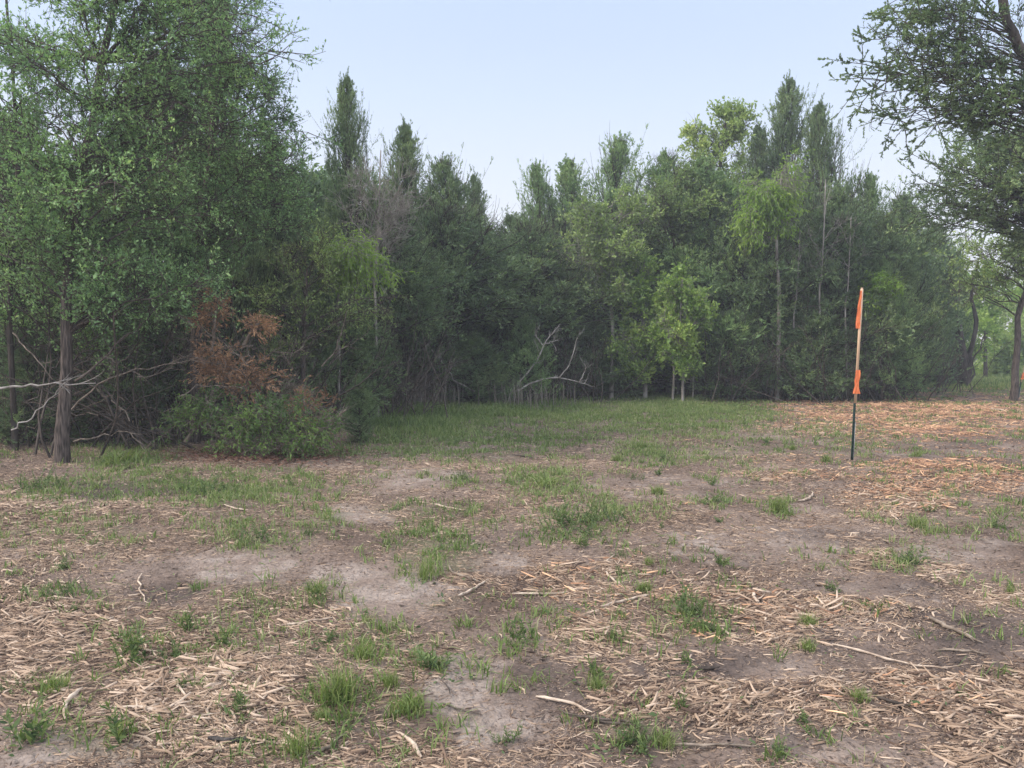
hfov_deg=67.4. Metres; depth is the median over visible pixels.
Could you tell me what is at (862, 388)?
thicket
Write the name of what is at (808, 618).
grass tuft
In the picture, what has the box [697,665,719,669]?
stick
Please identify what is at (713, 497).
weed
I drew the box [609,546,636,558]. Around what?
weed
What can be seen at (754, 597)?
stick
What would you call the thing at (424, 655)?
weed
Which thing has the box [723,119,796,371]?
cedar tree
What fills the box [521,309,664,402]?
thicket
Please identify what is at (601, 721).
stick
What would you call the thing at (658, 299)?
sapling
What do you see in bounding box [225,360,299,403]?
dead branch
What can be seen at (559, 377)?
fallen branch
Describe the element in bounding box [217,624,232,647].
weed
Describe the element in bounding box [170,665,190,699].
stick
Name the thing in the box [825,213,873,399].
dead tree
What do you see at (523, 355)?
cedar bush
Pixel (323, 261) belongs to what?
leafy shrub
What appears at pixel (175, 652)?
weed
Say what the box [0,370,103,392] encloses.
dead branch
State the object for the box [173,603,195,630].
weed
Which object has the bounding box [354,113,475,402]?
cedar tree
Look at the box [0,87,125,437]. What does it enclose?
cedar tree
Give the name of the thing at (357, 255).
mesquite tree
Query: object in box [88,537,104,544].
weed
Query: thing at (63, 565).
weed
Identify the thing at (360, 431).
cedar bush
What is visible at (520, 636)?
weed
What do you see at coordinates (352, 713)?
weed
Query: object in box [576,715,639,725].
stick
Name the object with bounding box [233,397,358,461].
cut branch
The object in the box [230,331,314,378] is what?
dead branch
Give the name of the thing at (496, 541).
creeping weeds
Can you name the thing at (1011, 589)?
grass tuft
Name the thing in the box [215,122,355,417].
cedar tree
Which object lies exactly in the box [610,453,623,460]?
grass tuft
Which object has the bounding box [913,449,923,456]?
grass tuft
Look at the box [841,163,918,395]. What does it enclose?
cedar tree
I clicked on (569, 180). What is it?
cedar tree
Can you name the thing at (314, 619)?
stick
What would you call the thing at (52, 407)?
dead branch
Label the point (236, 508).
stick
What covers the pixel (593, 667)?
weed
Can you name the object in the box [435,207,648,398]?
cedar tree
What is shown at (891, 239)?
cedar tree
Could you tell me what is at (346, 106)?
cedar tree
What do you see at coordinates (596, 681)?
grass tuft
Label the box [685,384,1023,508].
wood chips
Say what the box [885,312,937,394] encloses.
cedar bush
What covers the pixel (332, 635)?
weed
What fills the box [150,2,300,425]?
cedar tree
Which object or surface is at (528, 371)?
fallen branch
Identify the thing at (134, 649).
weed
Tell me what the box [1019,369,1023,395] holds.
survey stake
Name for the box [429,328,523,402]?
cedar bush
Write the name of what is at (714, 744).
stick
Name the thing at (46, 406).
dead branch
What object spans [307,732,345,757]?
stick
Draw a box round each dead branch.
[0,338,109,384]
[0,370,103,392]
[0,388,97,422]
[1,332,58,364]
[1,412,85,442]
[11,378,71,430]
[12,332,68,390]
[23,371,94,433]
[28,345,123,400]
[50,382,145,433]
[51,291,144,368]
[57,357,129,420]
[71,353,209,409]
[73,431,152,452]
[74,291,169,383]
[80,394,191,422]
[80,417,195,445]
[91,328,146,356]
[101,416,207,436]
[137,330,206,380]
[137,419,192,455]
[161,332,252,355]
[163,311,247,365]
[178,323,266,364]
[224,326,287,366]
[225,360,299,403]
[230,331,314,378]
[261,314,342,374]
[321,311,371,366]
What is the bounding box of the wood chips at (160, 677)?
[0,423,1023,767]
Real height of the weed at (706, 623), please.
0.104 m
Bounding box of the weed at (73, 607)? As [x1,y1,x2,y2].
[70,601,80,610]
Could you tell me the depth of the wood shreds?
5.10 m
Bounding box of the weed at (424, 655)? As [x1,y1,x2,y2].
[413,648,454,669]
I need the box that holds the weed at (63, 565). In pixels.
[53,552,72,569]
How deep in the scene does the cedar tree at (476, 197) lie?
23.61 m
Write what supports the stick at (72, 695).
on the wood chips at (160, 677)
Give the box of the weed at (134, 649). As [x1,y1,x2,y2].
[107,620,148,667]
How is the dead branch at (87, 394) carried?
on the dead branch at (173, 362)
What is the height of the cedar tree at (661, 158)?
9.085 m
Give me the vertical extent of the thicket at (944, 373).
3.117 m
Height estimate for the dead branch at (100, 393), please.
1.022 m
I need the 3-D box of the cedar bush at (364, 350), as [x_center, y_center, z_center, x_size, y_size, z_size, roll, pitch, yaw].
[-3.694,-0.650,16.200,3.170,3.515,3.675,-1,3,-12]
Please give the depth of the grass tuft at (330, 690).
3.45 m
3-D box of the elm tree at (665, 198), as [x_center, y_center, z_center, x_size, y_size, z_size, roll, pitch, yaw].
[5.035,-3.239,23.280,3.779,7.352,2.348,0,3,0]
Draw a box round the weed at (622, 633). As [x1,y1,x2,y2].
[607,618,640,644]
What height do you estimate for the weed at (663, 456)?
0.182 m
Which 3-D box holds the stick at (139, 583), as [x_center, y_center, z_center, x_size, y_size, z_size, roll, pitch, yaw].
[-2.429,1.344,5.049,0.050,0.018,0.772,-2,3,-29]
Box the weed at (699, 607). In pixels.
[673,572,706,617]
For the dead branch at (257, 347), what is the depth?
12.01 m
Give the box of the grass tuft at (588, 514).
[551,492,629,525]
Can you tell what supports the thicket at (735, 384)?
on the ground at (374, 596)
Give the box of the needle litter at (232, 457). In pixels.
[120,390,852,470]
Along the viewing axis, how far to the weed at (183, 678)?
3.54 m
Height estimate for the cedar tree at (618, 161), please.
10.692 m
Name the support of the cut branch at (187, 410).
on the cut branch at (247, 415)
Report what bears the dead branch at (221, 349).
on the shrub at (217, 370)
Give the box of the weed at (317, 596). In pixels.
[306,581,328,601]
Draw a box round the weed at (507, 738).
[484,721,522,746]
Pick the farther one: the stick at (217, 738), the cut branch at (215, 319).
the cut branch at (215, 319)
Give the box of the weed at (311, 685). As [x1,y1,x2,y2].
[306,675,314,690]
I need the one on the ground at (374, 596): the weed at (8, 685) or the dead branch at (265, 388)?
the weed at (8, 685)
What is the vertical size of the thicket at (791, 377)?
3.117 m
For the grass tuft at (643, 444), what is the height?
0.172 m
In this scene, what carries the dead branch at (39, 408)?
attached to the dead branch at (17, 386)
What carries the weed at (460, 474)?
on the ground at (374, 596)
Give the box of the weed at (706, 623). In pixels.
[683,609,716,631]
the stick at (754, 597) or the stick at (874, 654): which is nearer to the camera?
the stick at (874, 654)
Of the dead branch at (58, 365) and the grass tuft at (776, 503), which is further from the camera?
the dead branch at (58, 365)
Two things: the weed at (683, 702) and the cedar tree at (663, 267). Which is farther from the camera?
the cedar tree at (663, 267)
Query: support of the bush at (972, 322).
on the ground at (374, 596)
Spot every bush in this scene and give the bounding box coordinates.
[0,318,93,447]
[26,307,221,442]
[268,270,410,421]
[336,370,379,444]
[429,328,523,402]
[491,312,564,400]
[548,318,644,397]
[672,299,785,400]
[761,297,882,399]
[847,253,929,401]
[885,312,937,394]
[963,306,982,355]
[974,326,1023,375]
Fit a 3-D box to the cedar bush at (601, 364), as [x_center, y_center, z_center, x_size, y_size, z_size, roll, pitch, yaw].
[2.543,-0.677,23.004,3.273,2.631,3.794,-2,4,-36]
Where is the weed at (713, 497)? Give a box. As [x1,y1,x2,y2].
[705,491,729,503]
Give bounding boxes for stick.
[6,440,47,446]
[62,687,83,719]
[114,705,220,718]
[137,573,147,602]
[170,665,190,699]
[179,378,254,396]
[208,736,273,743]
[224,504,252,510]
[281,617,332,624]
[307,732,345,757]
[396,731,422,758]
[443,703,482,715]
[448,564,478,580]
[457,579,487,596]
[512,591,567,594]
[536,695,591,714]
[557,707,644,726]
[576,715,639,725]
[600,594,649,606]
[602,568,630,589]
[675,742,766,746]
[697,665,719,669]
[747,588,759,603]
[797,491,813,500]
[832,643,967,668]
[877,696,913,706]
[928,616,983,642]
[936,648,988,653]
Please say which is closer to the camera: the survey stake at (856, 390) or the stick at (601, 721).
the stick at (601, 721)
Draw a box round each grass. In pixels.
[0,384,1023,767]
[387,370,576,407]
[926,365,1023,390]
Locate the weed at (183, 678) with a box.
[174,673,189,691]
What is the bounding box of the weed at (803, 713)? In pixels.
[796,707,811,729]
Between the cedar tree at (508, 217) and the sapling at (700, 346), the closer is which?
the sapling at (700, 346)
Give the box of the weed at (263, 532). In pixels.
[232,520,287,544]
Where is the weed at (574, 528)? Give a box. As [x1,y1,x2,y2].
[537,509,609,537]
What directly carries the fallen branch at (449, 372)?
on the cedar bush at (478, 346)
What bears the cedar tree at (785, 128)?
on the ground at (374, 596)
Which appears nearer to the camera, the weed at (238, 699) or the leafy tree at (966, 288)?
the weed at (238, 699)
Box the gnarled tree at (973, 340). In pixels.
[945,256,985,385]
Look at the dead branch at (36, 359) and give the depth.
10.28 m
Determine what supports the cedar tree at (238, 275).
on the ground at (374, 596)
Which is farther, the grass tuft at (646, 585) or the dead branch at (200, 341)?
the dead branch at (200, 341)
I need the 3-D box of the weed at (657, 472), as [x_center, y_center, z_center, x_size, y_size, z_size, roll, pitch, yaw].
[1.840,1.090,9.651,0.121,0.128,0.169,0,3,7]
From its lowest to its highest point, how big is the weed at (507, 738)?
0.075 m
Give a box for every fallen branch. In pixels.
[411,337,474,391]
[512,324,564,389]
[514,326,594,391]
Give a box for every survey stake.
[851,288,862,459]
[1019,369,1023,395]
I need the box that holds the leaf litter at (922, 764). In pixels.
[0,382,1023,767]
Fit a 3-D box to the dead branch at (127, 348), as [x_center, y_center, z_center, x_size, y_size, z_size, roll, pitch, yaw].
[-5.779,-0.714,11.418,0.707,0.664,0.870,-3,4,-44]
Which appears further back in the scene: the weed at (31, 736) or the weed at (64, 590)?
the weed at (64, 590)
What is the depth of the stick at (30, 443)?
12.35 m
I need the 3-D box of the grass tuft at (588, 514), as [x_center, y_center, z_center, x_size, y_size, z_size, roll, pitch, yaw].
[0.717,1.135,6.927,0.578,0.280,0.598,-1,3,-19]
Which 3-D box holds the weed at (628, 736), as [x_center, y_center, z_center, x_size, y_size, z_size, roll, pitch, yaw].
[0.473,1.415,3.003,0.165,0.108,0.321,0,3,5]
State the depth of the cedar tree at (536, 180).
25.46 m
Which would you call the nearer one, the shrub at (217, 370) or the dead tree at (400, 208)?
the shrub at (217, 370)
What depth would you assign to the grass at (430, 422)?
8.01 m
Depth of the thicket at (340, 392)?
13.74 m
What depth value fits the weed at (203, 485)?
8.43 m
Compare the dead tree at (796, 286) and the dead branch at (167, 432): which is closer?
the dead branch at (167, 432)
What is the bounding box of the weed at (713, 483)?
[705,476,717,485]
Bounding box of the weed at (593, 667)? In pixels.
[584,653,604,679]
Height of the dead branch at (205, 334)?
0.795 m
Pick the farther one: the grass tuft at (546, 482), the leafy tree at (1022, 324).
the leafy tree at (1022, 324)
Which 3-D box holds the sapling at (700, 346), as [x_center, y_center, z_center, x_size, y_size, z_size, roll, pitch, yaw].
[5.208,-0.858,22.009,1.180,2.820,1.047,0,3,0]
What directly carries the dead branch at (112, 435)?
on the ground at (374, 596)
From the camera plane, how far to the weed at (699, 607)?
4.57 m
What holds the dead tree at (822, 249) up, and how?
on the ground at (374, 596)
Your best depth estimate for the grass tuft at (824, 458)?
10.59 m
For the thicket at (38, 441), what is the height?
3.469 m
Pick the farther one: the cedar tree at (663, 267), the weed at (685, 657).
the cedar tree at (663, 267)
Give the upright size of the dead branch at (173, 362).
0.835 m
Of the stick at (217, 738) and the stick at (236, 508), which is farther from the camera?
the stick at (236, 508)
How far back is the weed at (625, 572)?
5.36 m
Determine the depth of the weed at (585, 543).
6.05 m
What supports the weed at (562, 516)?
on the ground at (374, 596)
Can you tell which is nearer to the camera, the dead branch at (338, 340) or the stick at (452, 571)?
the stick at (452, 571)
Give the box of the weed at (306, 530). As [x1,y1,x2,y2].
[291,523,320,536]
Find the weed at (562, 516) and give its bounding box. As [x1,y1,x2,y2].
[550,498,582,527]
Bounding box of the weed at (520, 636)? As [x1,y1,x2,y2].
[502,612,535,648]
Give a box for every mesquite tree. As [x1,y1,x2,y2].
[312,221,418,423]
[724,144,814,400]
[856,267,907,400]
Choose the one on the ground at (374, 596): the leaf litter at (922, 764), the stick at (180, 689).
the leaf litter at (922, 764)
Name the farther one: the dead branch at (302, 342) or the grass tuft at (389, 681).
the dead branch at (302, 342)
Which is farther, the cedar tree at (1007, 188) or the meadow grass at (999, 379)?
the meadow grass at (999, 379)
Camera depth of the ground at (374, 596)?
5.24 m
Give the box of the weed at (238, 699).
[229,681,248,714]
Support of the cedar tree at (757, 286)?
on the ground at (374, 596)
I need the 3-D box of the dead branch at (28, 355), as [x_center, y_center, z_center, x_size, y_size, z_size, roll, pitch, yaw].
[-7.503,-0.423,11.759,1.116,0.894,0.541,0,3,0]
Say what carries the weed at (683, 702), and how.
on the ground at (374, 596)
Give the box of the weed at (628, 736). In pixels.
[612,721,656,767]
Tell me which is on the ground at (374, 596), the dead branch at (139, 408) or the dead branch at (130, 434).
the dead branch at (130, 434)
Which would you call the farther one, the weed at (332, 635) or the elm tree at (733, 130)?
the elm tree at (733, 130)
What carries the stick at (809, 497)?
on the ground at (374, 596)
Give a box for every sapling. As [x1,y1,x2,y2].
[600,243,679,398]
[639,287,681,398]
[645,256,720,400]
[680,315,712,396]
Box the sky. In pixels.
[0,0,1023,343]
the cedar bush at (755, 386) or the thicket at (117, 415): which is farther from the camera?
the cedar bush at (755, 386)
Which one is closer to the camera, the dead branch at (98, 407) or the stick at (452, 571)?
the stick at (452, 571)
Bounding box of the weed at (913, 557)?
[890,539,927,564]
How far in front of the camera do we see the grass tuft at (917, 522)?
6.75 m
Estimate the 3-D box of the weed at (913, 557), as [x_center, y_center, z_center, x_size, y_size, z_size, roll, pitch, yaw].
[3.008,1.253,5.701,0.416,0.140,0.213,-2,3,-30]
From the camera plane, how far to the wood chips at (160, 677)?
3.98 m
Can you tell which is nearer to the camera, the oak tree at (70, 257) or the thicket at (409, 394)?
the oak tree at (70, 257)
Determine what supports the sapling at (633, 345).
on the ground at (374, 596)
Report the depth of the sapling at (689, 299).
20.88 m
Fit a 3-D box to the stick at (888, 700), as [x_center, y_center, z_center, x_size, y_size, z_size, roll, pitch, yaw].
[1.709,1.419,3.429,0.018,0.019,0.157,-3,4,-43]
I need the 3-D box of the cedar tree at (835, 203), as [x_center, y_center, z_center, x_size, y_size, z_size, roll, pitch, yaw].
[9.542,-2.473,22.624,5.678,6.906,6.582,2,4,36]
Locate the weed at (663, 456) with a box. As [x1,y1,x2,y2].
[659,449,672,461]
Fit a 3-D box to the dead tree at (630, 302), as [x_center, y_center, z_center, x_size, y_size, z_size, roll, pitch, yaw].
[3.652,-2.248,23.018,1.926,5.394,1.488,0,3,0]
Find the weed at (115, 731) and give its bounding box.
[97,699,127,751]
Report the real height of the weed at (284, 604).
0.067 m
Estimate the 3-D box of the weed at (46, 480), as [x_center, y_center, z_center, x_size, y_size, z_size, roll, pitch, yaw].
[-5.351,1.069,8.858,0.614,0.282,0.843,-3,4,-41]
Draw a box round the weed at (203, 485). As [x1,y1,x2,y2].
[187,466,243,495]
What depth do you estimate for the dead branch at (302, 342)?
12.73 m
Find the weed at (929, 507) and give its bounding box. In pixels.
[920,502,939,511]
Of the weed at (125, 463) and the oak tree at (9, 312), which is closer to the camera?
the weed at (125, 463)
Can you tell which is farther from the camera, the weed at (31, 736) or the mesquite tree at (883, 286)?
the mesquite tree at (883, 286)
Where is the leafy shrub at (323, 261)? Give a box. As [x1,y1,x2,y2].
[233,215,415,429]
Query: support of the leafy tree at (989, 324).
on the ground at (374, 596)
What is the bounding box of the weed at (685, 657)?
[674,648,692,665]
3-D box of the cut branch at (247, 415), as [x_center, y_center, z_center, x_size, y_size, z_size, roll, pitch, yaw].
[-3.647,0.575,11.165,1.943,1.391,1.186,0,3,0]
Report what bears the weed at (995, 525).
on the ground at (374, 596)
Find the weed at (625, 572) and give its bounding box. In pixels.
[616,565,627,576]
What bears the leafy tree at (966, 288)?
on the ground at (374, 596)
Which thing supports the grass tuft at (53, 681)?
on the ground at (374, 596)
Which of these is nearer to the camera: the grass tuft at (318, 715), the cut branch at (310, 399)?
the grass tuft at (318, 715)
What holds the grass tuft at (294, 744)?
on the ground at (374, 596)
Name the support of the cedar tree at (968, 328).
on the ground at (374, 596)
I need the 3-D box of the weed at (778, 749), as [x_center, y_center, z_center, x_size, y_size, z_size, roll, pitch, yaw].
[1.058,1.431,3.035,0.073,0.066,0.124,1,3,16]
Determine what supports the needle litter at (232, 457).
on the ground at (374, 596)
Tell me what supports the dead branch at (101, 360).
attached to the oak tree at (70, 257)
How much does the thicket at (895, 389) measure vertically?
3.469 m
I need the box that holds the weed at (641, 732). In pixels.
[629,716,659,744]
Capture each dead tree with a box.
[318,150,431,416]
[610,225,661,397]
[782,232,811,398]
[799,179,851,399]
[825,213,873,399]
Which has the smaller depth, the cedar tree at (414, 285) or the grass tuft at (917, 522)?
the grass tuft at (917, 522)
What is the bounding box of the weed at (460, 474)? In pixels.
[451,466,467,481]
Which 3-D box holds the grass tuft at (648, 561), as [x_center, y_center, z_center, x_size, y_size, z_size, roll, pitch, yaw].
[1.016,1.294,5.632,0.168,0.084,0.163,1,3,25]
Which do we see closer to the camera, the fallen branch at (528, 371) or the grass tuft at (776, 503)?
the grass tuft at (776, 503)
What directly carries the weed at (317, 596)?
on the ground at (374, 596)
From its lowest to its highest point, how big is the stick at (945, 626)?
0.032 m
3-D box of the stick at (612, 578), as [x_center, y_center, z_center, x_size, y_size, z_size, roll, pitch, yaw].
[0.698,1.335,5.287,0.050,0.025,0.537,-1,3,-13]
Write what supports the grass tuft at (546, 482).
on the ground at (374, 596)
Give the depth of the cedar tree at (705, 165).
22.96 m
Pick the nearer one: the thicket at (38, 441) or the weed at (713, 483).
the weed at (713, 483)
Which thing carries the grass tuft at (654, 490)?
on the ground at (374, 596)
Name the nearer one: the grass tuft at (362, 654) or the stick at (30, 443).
the grass tuft at (362, 654)
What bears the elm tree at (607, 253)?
on the ground at (374, 596)
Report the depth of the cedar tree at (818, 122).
23.86 m
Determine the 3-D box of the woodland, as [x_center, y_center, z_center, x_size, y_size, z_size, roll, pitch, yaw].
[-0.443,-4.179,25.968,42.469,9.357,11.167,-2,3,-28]
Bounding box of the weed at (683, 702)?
[667,685,689,709]
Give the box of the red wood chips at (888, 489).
[489,382,1023,714]
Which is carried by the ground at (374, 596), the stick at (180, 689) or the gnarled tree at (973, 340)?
the gnarled tree at (973, 340)
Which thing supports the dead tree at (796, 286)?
on the ground at (374, 596)
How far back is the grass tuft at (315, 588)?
5.02 m
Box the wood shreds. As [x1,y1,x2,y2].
[0,419,1023,767]
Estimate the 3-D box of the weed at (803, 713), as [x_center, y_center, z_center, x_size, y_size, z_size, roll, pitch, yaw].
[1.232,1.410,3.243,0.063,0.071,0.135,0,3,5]
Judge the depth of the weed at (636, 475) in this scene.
9.38 m
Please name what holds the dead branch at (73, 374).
on the thicket at (149, 414)
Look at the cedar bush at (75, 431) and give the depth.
12.72 m
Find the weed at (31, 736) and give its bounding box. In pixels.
[0,691,55,748]
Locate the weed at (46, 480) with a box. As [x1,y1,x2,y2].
[17,462,80,493]
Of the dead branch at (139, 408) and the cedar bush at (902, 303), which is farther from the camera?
the cedar bush at (902, 303)
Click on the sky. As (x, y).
(507, 80)
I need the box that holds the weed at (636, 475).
[626,470,644,480]
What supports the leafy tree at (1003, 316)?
on the ground at (374, 596)
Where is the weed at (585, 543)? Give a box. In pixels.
[572,532,589,547]
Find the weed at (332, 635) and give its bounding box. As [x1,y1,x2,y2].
[312,625,338,644]
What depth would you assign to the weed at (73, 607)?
4.62 m
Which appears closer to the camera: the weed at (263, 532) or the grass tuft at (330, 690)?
the grass tuft at (330, 690)
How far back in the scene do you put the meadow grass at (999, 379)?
30.64 m
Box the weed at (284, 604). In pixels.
[264,597,297,610]
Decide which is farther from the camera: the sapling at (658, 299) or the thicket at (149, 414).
the sapling at (658, 299)
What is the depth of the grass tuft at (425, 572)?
5.23 m
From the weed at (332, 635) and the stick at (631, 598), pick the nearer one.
the weed at (332, 635)
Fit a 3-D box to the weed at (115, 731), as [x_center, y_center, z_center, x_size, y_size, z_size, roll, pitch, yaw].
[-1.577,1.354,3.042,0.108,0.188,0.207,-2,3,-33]
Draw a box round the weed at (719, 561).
[711,549,730,565]
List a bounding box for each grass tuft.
[21,664,85,695]
[90,444,168,465]
[266,714,349,764]
[298,574,337,595]
[298,655,369,708]
[306,704,337,720]
[329,634,390,663]
[370,664,404,689]
[378,683,433,724]
[407,549,443,581]
[504,473,573,489]
[551,492,629,525]
[586,668,603,689]
[589,676,613,690]
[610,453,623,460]
[621,438,652,448]
[633,578,653,591]
[642,555,654,565]
[647,725,688,754]
[648,485,669,494]
[755,493,789,513]
[786,444,796,449]
[792,635,824,651]
[794,610,821,627]
[820,454,837,461]
[840,681,876,703]
[902,512,934,528]
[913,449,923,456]
[1004,585,1016,593]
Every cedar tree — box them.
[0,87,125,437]
[33,25,317,428]
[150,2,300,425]
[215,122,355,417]
[286,66,418,411]
[303,197,472,411]
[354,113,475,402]
[368,187,587,399]
[400,142,497,399]
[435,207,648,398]
[453,168,513,367]
[463,205,572,378]
[481,153,655,390]
[499,157,582,389]
[537,195,675,394]
[545,123,686,390]
[587,144,730,393]
[592,145,835,396]
[651,181,859,399]
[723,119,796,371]
[738,68,865,389]
[743,181,946,400]
[756,93,882,391]
[817,0,1023,167]
[834,201,975,398]
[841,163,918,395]
[850,179,965,393]
[881,0,1023,278]
[921,210,978,382]
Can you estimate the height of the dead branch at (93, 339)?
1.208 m
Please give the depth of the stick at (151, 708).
3.32 m
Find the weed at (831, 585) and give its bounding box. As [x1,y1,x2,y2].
[823,579,841,593]
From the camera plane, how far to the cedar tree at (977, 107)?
12.60 m
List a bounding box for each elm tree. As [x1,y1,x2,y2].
[542,179,668,398]
[617,149,739,394]
[676,96,762,390]
[922,222,1023,400]
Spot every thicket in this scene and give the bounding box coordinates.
[0,240,270,458]
[0,265,186,454]
[27,270,400,451]
[123,284,405,435]
[313,298,493,419]
[386,320,509,401]
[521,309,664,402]
[670,312,796,401]
[702,304,898,403]
[725,287,899,402]
[786,294,976,401]
[905,304,1023,394]
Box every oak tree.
[0,0,92,450]
[0,0,330,462]
[117,0,344,441]
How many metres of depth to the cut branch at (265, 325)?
11.88 m
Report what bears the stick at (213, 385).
on the cut branch at (187, 410)
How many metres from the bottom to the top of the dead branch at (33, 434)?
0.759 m
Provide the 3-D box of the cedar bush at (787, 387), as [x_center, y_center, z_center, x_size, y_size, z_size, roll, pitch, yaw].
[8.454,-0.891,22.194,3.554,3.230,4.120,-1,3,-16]
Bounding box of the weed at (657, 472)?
[654,466,662,474]
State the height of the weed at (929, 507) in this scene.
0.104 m
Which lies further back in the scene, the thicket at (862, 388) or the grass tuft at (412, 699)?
the thicket at (862, 388)
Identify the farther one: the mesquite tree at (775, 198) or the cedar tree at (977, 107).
the mesquite tree at (775, 198)
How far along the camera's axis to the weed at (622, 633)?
4.20 m
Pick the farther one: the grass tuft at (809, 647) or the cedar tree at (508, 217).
the cedar tree at (508, 217)
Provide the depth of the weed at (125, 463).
10.21 m
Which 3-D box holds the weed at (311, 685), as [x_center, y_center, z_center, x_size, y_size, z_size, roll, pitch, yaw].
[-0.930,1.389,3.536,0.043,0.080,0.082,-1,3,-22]
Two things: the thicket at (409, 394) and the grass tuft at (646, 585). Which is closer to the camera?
the grass tuft at (646, 585)
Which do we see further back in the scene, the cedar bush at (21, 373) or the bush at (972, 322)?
the bush at (972, 322)
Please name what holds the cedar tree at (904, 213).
on the ground at (374, 596)
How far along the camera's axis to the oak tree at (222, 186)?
12.31 m
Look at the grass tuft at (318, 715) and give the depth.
3.31 m
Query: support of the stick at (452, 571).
on the ground at (374, 596)
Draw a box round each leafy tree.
[945,246,971,332]
[963,254,1023,376]
[977,284,1023,345]
[1002,280,1023,331]
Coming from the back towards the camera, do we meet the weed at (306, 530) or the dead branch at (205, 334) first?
the dead branch at (205, 334)
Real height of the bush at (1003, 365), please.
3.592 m
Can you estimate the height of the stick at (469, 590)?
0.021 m
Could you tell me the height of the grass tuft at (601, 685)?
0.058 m
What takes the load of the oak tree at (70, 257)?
on the ground at (374, 596)
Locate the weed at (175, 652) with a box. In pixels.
[128,635,180,661]
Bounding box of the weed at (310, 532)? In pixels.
[302,528,320,536]
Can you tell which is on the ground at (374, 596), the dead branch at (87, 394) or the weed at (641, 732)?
the weed at (641, 732)
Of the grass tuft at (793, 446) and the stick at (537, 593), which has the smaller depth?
the stick at (537, 593)
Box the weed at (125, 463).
[113,461,134,469]
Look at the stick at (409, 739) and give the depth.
3.06 m
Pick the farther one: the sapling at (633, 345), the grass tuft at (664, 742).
the sapling at (633, 345)
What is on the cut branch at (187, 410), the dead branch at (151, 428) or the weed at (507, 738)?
the dead branch at (151, 428)
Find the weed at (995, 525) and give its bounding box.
[992,515,1023,529]
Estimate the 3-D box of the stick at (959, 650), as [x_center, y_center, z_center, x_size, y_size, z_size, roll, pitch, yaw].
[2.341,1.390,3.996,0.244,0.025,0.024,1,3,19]
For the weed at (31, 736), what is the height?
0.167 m
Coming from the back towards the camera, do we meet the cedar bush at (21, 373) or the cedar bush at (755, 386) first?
the cedar bush at (755, 386)
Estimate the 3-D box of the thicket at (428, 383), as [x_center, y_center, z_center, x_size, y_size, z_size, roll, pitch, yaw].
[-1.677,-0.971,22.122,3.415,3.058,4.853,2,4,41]
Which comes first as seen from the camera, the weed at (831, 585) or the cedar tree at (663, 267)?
the weed at (831, 585)
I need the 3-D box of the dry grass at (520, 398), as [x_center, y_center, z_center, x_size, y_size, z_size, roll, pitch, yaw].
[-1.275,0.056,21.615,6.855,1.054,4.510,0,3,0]
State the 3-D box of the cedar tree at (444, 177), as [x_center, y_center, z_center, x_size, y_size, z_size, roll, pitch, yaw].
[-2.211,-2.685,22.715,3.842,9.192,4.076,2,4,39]
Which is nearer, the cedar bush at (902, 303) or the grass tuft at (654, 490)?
the grass tuft at (654, 490)
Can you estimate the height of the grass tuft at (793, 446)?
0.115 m
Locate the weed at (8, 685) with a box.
[0,665,50,696]
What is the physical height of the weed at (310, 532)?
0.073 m
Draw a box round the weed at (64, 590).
[40,576,90,599]
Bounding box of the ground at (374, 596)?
[0,352,1023,767]
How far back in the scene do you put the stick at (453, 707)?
3.35 m
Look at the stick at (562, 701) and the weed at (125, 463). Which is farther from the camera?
the weed at (125, 463)
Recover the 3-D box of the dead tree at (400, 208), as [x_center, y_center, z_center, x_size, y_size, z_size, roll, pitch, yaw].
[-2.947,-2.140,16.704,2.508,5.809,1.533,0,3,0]
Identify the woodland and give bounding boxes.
[0,135,966,407]
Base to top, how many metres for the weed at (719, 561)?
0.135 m
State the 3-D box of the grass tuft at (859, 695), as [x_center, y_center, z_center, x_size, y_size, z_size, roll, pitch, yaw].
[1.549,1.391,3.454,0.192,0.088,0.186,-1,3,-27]
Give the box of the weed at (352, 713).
[336,700,371,721]
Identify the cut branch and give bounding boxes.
[151,374,251,443]
[175,270,234,353]
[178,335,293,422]
[198,375,328,458]
[229,365,317,411]
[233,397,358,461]
[237,309,283,346]
[274,375,343,446]
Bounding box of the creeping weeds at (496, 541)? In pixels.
[0,395,1023,767]
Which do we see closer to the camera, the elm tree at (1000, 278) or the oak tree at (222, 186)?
the oak tree at (222, 186)
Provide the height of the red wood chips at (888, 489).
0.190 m
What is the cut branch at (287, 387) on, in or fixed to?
on the cut branch at (310, 399)
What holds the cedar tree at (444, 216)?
on the ground at (374, 596)
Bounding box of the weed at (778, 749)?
[771,735,789,759]
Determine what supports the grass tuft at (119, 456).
on the ground at (374, 596)

